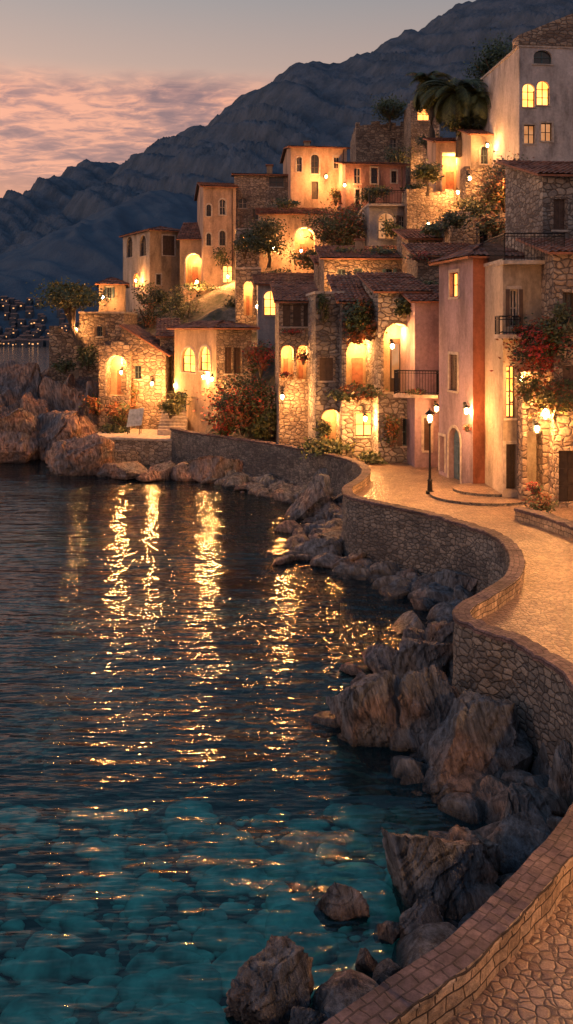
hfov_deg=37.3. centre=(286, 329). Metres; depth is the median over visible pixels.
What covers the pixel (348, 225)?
olive tree
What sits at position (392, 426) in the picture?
climbing vine
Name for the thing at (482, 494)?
round stone steps
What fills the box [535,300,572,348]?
climbing vine
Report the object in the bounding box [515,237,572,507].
stone townhouse
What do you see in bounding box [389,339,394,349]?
wall lantern
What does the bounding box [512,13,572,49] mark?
stone gable
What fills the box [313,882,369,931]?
boulder
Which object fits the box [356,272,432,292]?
roof
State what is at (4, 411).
boulder
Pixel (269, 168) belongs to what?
window trim
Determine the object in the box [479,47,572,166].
walls
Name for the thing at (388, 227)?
shrub
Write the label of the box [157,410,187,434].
stone steps
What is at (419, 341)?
walls
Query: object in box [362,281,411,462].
walls
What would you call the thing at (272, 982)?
boulder
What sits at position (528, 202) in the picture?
walls
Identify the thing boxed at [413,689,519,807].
boulder
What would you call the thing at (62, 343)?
stone ruin
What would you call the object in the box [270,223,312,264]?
windows
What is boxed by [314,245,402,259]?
roof
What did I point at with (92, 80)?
sky
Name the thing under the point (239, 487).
boulder
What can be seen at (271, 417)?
climbing vine
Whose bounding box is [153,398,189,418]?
shrub
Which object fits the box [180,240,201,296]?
walls
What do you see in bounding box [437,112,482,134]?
shrub
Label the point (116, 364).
windows
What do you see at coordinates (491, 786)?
boulder
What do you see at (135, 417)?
notice board
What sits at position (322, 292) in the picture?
roof
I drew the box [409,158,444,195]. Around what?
olive tree
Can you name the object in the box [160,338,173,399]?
walls
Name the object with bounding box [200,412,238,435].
bougainvillea
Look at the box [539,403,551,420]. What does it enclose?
wall lantern
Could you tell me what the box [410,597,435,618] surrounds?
boulder
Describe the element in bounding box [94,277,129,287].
roof
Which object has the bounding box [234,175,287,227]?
walls
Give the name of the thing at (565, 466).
windows
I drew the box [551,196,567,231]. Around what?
window trim
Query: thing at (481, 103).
palm tree
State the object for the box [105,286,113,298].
window trim
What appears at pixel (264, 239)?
olive tree
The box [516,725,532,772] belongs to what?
boulder
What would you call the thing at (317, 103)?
mountain ridge
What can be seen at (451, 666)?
boulder
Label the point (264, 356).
climbing vine
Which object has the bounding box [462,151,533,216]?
olive tree
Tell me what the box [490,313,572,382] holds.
bougainvillea
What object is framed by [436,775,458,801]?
boulder
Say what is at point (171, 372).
windows
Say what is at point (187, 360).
windows
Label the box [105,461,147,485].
boulder
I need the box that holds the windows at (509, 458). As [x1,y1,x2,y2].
[506,291,514,488]
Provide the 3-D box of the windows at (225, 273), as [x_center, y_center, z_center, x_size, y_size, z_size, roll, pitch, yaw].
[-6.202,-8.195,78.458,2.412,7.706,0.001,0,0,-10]
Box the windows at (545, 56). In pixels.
[523,51,549,142]
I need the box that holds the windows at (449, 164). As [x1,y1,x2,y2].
[442,157,455,190]
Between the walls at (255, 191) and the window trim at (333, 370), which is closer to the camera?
the window trim at (333, 370)
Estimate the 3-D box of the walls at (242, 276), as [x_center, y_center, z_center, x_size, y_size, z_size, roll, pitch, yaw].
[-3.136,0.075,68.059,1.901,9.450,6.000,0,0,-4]
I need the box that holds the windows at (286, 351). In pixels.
[281,304,305,378]
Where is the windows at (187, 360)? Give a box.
[181,347,239,407]
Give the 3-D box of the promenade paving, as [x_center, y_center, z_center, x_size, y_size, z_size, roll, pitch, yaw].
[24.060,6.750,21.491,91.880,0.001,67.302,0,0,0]
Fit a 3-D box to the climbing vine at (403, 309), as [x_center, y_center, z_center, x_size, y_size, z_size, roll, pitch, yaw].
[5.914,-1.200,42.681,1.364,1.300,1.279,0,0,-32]
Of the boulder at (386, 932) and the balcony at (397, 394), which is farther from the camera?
the balcony at (397, 394)
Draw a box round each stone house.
[401,242,470,283]
[460,162,504,218]
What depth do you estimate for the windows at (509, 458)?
33.92 m
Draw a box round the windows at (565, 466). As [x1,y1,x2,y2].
[559,294,572,501]
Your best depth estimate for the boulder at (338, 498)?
39.99 m
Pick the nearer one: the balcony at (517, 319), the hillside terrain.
the balcony at (517, 319)
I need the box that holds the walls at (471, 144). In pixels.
[456,131,491,190]
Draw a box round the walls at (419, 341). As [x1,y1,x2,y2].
[400,303,438,467]
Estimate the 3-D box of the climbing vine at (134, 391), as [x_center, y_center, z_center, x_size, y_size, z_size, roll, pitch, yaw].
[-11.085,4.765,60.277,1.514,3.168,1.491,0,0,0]
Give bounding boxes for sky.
[0,0,475,197]
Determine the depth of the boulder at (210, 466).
49.03 m
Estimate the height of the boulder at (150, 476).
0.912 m
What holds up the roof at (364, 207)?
on the walls at (371, 214)
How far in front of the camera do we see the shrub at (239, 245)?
72.81 m
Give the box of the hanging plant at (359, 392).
[323,380,388,403]
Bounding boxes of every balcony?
[368,190,404,206]
[393,369,438,397]
[484,233,564,266]
[494,316,521,337]
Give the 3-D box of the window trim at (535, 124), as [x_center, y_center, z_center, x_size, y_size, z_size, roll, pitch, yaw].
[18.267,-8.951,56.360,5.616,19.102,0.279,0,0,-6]
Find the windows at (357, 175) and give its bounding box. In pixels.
[354,169,394,205]
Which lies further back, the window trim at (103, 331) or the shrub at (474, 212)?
the window trim at (103, 331)
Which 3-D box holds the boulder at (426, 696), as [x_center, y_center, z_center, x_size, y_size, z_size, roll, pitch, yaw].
[3.075,8.408,18.152,1.451,2.531,0.796,0,0,0]
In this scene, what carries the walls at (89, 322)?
on the hillside terrain
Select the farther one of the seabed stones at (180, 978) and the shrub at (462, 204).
the shrub at (462, 204)
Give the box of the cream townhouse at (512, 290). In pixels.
[484,259,540,496]
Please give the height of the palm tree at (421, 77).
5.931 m
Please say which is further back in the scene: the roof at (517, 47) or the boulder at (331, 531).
the roof at (517, 47)
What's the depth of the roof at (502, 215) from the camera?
52.10 m
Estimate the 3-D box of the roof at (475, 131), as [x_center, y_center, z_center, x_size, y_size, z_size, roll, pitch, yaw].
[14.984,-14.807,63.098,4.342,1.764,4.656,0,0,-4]
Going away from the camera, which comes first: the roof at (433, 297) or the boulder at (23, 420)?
the roof at (433, 297)
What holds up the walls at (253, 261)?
on the hillside terrain
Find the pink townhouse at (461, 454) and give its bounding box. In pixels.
[428,242,523,483]
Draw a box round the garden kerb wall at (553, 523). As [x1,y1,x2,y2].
[514,507,572,538]
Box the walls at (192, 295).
[184,289,211,302]
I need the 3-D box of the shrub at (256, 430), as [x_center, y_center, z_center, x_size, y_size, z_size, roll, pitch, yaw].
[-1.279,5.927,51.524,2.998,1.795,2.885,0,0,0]
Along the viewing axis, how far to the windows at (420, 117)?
80.20 m
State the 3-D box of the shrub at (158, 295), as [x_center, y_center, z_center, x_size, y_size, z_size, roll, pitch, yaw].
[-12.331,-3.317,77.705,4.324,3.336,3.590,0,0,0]
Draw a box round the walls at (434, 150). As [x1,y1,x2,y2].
[427,141,455,191]
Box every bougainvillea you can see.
[189,366,276,435]
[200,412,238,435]
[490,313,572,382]
[520,371,572,421]
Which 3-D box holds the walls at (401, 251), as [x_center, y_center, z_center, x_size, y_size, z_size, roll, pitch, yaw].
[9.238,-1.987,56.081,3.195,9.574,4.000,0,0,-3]
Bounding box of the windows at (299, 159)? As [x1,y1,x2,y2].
[297,155,337,198]
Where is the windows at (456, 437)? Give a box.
[452,274,459,479]
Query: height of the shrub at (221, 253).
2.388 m
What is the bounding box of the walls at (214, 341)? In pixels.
[174,330,251,432]
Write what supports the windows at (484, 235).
attached to the walls at (457, 235)
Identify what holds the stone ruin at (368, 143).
on the hillside terrain
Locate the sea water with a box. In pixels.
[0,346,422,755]
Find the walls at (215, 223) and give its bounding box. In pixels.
[197,186,235,286]
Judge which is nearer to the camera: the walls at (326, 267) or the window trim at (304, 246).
the walls at (326, 267)
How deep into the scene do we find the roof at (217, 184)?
79.81 m
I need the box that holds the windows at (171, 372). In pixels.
[171,356,171,389]
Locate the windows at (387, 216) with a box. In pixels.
[378,213,402,238]
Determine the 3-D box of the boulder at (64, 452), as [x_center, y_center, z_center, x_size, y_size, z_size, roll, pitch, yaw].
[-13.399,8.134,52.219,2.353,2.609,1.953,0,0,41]
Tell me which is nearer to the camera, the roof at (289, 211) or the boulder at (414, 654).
the boulder at (414, 654)
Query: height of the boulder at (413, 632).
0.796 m
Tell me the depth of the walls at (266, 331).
62.04 m
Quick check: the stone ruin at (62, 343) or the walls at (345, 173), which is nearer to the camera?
the stone ruin at (62, 343)
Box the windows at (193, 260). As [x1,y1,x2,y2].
[187,255,199,282]
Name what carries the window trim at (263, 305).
attached to the walls at (266, 331)
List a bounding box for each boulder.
[0,360,40,412]
[0,401,9,477]
[0,408,40,482]
[0,431,39,470]
[20,392,52,415]
[35,370,46,398]
[37,410,81,477]
[39,377,85,416]
[41,366,48,376]
[43,434,117,489]
[50,441,72,483]
[57,373,76,411]
[75,376,98,387]
[79,415,99,437]
[84,381,98,428]
[93,463,121,485]
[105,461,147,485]
[136,470,163,483]
[146,460,175,491]
[171,462,197,489]
[188,455,242,486]
[223,935,313,1023]
[232,482,262,494]
[282,473,334,523]
[289,1005,326,1023]
[307,468,327,487]
[309,528,321,539]
[310,969,360,1010]
[313,502,342,519]
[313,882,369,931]
[321,526,343,544]
[326,670,399,769]
[333,492,342,504]
[339,662,361,677]
[350,672,366,684]
[355,947,378,977]
[360,644,395,673]
[372,958,401,984]
[373,921,399,944]
[381,827,497,921]
[391,637,452,678]
[398,664,459,734]
[399,896,443,938]
[401,626,425,640]
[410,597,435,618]
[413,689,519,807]
[424,621,454,643]
[428,569,477,593]
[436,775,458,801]
[446,825,501,871]
[449,657,452,677]
[452,585,473,599]
[475,775,510,804]
[500,782,552,820]
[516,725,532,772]
[531,742,551,774]
[548,739,572,807]
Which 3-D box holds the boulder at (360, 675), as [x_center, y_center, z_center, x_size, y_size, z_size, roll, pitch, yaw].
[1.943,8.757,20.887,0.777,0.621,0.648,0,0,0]
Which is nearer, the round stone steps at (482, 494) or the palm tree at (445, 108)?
the round stone steps at (482, 494)
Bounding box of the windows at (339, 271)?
[338,269,390,274]
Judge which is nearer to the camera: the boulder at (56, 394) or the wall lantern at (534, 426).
the wall lantern at (534, 426)
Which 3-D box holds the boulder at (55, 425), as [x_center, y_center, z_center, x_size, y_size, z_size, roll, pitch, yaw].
[-15.845,8.472,58.495,3.610,5.961,5.776,0,0,-35]
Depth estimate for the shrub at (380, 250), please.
57.44 m
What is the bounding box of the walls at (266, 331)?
[257,286,274,351]
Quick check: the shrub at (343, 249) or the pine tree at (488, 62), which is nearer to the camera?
the shrub at (343, 249)
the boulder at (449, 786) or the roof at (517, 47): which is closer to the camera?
the boulder at (449, 786)
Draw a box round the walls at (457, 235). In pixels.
[440,222,504,245]
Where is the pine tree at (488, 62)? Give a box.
[450,26,512,88]
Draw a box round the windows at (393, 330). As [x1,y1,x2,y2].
[384,324,404,443]
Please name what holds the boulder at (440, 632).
on the shore rocks
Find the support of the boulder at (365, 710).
on the shore rocks
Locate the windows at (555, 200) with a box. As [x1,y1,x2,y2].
[554,199,562,229]
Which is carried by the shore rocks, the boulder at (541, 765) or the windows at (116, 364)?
the boulder at (541, 765)
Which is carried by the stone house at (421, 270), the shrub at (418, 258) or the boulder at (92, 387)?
the shrub at (418, 258)
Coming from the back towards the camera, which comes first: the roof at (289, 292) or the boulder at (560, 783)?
the roof at (289, 292)
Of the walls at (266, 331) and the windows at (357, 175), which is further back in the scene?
the windows at (357, 175)
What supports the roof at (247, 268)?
on the walls at (242, 276)
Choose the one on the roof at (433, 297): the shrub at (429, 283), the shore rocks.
the shrub at (429, 283)
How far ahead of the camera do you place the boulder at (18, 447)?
56.00 m
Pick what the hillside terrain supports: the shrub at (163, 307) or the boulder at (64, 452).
the shrub at (163, 307)
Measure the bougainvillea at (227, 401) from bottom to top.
4.367 m
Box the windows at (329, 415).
[320,358,335,439]
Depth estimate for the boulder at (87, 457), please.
51.21 m
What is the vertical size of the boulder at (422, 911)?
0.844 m
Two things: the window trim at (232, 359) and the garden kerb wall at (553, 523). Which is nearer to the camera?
the garden kerb wall at (553, 523)
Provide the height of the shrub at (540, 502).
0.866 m
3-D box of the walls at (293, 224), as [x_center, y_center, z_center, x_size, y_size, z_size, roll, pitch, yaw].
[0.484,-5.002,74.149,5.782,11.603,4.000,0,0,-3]
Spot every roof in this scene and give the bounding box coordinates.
[78,312,136,314]
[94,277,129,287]
[99,341,129,350]
[119,226,179,237]
[119,324,172,356]
[156,318,180,337]
[167,320,259,329]
[176,222,201,239]
[194,182,239,200]
[231,173,287,176]
[234,267,261,273]
[235,228,254,233]
[253,272,313,285]
[255,207,330,214]
[270,281,318,302]
[280,145,350,163]
[306,291,343,295]
[309,255,318,264]
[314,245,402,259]
[326,274,372,303]
[335,161,409,165]
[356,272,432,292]
[359,203,403,212]
[392,228,442,239]
[401,284,438,302]
[423,137,456,142]
[438,212,504,225]
[453,127,493,134]
[480,45,572,78]
[495,160,572,175]
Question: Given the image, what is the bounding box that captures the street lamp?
[425,408,434,493]
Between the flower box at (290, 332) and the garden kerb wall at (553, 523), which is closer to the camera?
the garden kerb wall at (553, 523)
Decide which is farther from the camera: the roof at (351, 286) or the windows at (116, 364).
the windows at (116, 364)
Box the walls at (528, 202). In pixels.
[505,166,572,251]
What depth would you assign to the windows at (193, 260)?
81.50 m
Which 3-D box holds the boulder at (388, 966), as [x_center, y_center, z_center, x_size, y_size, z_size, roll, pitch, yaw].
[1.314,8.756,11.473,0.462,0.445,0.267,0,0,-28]
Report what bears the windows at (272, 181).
attached to the walls at (255, 191)
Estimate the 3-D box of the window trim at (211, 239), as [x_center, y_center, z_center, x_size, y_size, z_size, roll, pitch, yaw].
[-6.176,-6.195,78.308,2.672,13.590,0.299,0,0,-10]
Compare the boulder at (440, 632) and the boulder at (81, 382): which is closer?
the boulder at (440, 632)
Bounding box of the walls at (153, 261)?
[123,230,179,311]
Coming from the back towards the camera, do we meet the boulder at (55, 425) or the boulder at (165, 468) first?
the boulder at (55, 425)
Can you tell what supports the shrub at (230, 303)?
on the hillside terrain
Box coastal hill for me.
[0,190,196,357]
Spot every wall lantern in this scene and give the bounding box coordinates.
[280,390,283,399]
[362,411,367,421]
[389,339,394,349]
[433,401,438,412]
[463,402,469,414]
[532,419,540,433]
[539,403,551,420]
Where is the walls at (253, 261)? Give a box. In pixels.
[235,230,258,266]
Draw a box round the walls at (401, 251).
[397,234,441,272]
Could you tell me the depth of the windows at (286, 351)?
49.94 m
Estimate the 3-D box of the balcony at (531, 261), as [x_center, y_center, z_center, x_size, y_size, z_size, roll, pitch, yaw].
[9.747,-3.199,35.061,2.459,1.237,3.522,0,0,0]
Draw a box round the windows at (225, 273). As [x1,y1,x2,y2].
[207,200,231,281]
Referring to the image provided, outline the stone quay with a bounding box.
[92,429,171,510]
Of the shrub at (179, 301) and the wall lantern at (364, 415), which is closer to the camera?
the wall lantern at (364, 415)
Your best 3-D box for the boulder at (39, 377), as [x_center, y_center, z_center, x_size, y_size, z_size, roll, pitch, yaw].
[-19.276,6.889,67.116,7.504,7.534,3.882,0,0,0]
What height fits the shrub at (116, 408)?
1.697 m
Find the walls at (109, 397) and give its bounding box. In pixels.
[99,351,131,430]
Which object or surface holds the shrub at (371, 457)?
on the promenade paving
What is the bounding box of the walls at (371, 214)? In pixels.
[356,206,403,245]
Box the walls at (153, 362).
[121,327,170,428]
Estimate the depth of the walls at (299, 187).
78.27 m
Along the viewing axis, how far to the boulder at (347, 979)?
10.98 m
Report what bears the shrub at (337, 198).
on the hillside terrain
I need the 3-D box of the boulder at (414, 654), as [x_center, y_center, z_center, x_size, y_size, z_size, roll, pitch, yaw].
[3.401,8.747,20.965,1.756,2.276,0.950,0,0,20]
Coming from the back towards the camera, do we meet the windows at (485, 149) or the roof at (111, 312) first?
the roof at (111, 312)
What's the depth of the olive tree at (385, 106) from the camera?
84.66 m
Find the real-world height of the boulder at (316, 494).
2.518 m
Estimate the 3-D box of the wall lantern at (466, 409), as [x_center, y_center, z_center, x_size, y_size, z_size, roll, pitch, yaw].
[7.714,3.387,36.501,0.348,0.510,0.589,0,0,0]
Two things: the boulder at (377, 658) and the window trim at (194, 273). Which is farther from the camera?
the window trim at (194, 273)
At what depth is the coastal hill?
667.84 m
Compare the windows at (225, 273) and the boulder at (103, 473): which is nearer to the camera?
the boulder at (103, 473)
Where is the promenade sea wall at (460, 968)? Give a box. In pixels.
[170,428,572,1023]
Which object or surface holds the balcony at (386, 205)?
attached to the walls at (371, 214)
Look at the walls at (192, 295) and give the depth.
75.50 m
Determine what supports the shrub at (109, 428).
on the stone quay
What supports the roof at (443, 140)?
on the walls at (434, 150)
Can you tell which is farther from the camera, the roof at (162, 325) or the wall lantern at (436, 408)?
the roof at (162, 325)
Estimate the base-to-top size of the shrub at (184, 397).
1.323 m
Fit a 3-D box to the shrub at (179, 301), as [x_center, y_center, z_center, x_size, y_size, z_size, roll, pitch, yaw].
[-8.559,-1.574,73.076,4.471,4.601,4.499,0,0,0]
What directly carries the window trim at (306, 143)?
attached to the walls at (299, 187)
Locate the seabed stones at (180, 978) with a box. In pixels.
[0,800,448,1023]
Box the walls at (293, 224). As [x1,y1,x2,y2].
[258,215,326,272]
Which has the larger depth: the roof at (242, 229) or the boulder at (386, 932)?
the roof at (242, 229)
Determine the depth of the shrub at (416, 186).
63.90 m
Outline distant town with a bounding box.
[0,296,78,352]
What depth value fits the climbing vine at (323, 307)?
45.14 m
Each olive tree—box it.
[232,207,302,267]
[292,201,381,245]
[370,93,408,130]
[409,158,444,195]
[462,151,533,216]
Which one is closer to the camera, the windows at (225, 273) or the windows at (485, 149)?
the windows at (485, 149)
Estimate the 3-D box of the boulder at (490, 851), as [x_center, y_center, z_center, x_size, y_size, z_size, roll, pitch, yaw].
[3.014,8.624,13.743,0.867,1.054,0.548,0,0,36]
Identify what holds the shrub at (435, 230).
on the walls at (457, 235)
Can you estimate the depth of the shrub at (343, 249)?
57.55 m
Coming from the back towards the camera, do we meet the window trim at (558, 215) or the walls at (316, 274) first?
the walls at (316, 274)
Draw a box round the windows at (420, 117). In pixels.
[418,111,427,119]
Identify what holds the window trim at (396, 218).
attached to the walls at (371, 214)
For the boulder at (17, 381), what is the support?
in the sea water
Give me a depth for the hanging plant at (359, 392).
43.05 m
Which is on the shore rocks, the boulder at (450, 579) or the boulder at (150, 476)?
the boulder at (450, 579)
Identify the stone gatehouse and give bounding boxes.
[515,371,548,503]
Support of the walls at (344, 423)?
on the promenade paving
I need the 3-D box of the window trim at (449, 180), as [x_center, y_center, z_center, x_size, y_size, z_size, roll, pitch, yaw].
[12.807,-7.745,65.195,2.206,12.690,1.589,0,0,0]
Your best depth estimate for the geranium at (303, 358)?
47.52 m
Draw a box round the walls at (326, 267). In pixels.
[319,259,401,290]
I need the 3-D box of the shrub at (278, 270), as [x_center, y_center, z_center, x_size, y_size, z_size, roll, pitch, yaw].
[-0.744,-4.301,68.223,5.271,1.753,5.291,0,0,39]
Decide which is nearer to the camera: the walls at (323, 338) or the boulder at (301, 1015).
the boulder at (301, 1015)
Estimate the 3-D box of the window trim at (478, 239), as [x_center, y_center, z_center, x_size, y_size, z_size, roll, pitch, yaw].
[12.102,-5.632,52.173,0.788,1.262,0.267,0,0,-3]
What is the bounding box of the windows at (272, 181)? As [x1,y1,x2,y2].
[239,178,282,218]
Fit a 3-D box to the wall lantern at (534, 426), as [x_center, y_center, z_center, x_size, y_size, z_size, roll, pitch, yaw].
[9.492,3.667,32.300,0.348,0.510,0.589,0,0,0]
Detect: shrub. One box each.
[51,353,77,374]
[66,344,98,371]
[78,390,105,417]
[97,421,134,433]
[101,400,136,424]
[129,275,168,307]
[131,289,165,327]
[152,292,174,315]
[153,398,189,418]
[160,285,210,321]
[163,390,191,406]
[171,280,222,293]
[211,243,232,269]
[221,290,234,306]
[228,231,252,259]
[241,412,276,440]
[262,265,291,273]
[263,196,301,210]
[279,244,319,272]
[297,434,361,458]
[324,188,340,205]
[328,201,362,228]
[330,244,365,253]
[352,246,397,254]
[352,448,387,463]
[354,184,388,203]
[380,143,418,166]
[380,216,403,237]
[399,182,425,189]
[402,250,440,261]
[410,131,444,153]
[410,278,437,284]
[416,222,448,237]
[434,209,476,231]
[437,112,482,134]
[446,196,493,210]
[458,207,502,216]
[469,206,504,241]
[522,492,561,512]
[525,481,543,494]
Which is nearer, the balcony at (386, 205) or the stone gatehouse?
the stone gatehouse
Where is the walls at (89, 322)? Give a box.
[79,313,136,376]
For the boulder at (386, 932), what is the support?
in the sea water
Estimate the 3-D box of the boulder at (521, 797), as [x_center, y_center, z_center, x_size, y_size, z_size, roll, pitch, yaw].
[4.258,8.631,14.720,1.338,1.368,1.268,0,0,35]
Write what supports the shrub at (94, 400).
on the boulder at (92, 387)
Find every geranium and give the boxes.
[279,371,293,379]
[291,347,309,364]
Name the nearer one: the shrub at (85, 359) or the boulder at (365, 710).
the boulder at (365, 710)
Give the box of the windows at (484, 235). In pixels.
[480,231,485,242]
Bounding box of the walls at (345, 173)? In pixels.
[338,164,405,220]
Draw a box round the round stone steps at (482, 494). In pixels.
[430,483,526,505]
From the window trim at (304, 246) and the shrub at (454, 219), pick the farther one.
the window trim at (304, 246)
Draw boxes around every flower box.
[279,329,304,335]
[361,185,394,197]
[403,387,426,395]
[513,323,534,332]
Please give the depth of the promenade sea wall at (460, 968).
18.90 m
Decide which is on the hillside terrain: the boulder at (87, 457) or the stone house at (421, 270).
the stone house at (421, 270)
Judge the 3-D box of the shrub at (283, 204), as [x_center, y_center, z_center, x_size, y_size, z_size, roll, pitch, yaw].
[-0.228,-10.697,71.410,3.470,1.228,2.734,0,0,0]
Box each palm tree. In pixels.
[406,70,449,137]
[412,72,487,157]
[449,85,490,129]
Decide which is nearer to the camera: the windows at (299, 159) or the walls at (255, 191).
the windows at (299, 159)
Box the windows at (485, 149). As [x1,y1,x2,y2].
[481,147,486,163]
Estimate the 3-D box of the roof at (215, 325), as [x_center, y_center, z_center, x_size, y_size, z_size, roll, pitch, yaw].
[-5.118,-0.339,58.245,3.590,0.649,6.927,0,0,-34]
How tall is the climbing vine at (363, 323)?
3.009 m
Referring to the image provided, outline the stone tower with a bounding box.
[404,100,439,188]
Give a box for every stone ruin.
[49,326,78,383]
[350,121,403,161]
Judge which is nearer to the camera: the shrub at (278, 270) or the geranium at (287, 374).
the geranium at (287, 374)
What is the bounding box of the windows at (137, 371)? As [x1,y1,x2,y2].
[136,366,140,377]
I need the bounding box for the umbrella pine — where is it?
[26,276,115,365]
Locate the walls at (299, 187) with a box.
[283,148,346,217]
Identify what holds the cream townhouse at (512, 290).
on the promenade paving
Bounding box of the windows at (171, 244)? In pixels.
[129,236,173,286]
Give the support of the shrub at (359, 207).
on the hillside terrain
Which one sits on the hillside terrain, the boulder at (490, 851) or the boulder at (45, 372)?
the boulder at (45, 372)
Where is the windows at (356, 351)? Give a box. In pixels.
[346,340,370,434]
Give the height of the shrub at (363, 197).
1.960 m
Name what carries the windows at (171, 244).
attached to the walls at (153, 261)
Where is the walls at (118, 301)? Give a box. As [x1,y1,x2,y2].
[99,285,125,311]
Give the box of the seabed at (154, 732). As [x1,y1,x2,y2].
[0,358,429,1023]
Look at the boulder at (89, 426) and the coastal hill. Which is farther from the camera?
the coastal hill
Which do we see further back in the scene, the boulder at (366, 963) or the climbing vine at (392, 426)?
the climbing vine at (392, 426)
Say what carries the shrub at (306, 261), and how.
on the hillside terrain
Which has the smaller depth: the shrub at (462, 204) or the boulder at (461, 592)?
the boulder at (461, 592)
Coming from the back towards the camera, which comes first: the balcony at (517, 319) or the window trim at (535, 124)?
the window trim at (535, 124)
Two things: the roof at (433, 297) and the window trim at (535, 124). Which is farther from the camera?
the window trim at (535, 124)
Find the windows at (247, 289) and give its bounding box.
[244,283,251,314]
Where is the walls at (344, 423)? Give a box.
[336,304,370,457]
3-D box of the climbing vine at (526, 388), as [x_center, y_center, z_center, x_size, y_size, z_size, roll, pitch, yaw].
[9.213,2.102,32.526,1.217,1.621,1.403,0,0,-33]
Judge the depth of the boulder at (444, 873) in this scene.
12.88 m
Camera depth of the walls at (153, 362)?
60.50 m
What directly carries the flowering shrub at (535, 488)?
on the shrub at (540, 502)
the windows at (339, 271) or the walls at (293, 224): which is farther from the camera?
the walls at (293, 224)
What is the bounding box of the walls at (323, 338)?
[306,294,338,453]
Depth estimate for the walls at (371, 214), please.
64.11 m
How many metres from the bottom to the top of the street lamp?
3.540 m
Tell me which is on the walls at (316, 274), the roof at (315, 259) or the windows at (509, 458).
the roof at (315, 259)
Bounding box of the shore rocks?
[194,470,567,1019]
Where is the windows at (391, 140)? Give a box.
[390,139,395,146]
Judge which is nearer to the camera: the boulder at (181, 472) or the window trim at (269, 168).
the boulder at (181, 472)
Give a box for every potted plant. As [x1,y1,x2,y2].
[312,418,331,437]
[462,424,471,431]
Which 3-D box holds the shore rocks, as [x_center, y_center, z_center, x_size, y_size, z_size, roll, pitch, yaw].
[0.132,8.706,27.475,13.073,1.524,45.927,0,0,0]
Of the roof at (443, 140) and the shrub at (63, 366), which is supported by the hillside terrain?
the shrub at (63, 366)
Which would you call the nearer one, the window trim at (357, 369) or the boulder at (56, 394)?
the window trim at (357, 369)
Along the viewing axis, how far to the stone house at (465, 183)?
58.50 m
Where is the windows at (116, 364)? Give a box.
[111,355,120,393]
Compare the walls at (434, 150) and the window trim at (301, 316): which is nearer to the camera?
the window trim at (301, 316)
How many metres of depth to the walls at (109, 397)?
59.50 m
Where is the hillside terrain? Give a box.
[0,224,354,565]
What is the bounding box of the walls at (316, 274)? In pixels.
[314,265,318,289]
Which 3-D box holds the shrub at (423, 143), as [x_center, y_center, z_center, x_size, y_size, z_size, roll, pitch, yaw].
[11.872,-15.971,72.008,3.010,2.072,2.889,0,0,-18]
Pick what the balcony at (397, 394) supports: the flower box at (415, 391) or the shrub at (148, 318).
the flower box at (415, 391)
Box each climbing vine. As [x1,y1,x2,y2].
[121,375,138,407]
[240,339,274,377]
[255,403,276,436]
[316,292,330,322]
[339,292,387,349]
[378,413,401,449]
[389,297,411,318]
[508,364,547,405]
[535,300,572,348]
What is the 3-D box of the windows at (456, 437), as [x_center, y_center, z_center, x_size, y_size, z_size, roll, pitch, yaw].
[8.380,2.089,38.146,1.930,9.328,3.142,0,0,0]
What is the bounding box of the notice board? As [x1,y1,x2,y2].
[127,408,143,433]
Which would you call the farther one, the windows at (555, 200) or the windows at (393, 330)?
the windows at (393, 330)
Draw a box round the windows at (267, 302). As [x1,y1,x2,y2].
[264,291,274,314]
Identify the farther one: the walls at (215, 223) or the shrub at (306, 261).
the walls at (215, 223)
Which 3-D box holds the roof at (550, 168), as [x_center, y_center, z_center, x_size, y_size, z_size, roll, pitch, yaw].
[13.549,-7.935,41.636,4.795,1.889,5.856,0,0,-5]
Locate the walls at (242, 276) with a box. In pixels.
[235,269,260,331]
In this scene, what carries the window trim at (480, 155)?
attached to the walls at (471, 144)
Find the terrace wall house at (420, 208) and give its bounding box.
[401,186,459,228]
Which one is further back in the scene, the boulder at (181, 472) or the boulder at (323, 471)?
the boulder at (181, 472)
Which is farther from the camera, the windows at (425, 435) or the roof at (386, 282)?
the roof at (386, 282)
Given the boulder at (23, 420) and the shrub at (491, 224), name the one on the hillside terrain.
the shrub at (491, 224)
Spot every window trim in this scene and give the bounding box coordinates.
[94,325,105,337]
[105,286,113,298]
[105,353,128,395]
[126,234,175,288]
[133,366,142,379]
[165,348,173,390]
[180,344,242,410]
[184,252,201,282]
[205,189,233,283]
[237,164,284,219]
[242,280,254,314]
[262,289,274,316]
[267,216,323,264]
[281,303,307,379]
[295,141,343,198]
[317,355,338,439]
[336,238,395,274]
[344,336,371,437]
[353,166,401,205]
[377,211,403,239]
[381,321,406,447]
[421,415,432,452]
[441,151,454,190]
[477,228,489,243]
[479,144,489,164]
[521,51,553,144]
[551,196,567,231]
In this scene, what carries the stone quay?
on the hillside terrain
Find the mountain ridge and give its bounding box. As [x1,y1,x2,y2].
[0,0,572,253]
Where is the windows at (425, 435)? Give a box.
[424,418,428,447]
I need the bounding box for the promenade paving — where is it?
[236,437,572,1023]
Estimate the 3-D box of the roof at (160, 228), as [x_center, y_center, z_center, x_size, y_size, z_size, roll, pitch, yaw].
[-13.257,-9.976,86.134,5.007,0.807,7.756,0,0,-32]
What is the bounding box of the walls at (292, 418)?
[275,303,307,447]
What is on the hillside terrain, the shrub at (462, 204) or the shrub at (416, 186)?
the shrub at (462, 204)
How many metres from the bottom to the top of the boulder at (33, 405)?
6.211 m
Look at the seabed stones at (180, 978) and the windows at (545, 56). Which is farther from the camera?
the windows at (545, 56)
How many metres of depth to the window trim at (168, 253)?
83.28 m
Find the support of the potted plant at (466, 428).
on the pink townhouse at (461, 454)

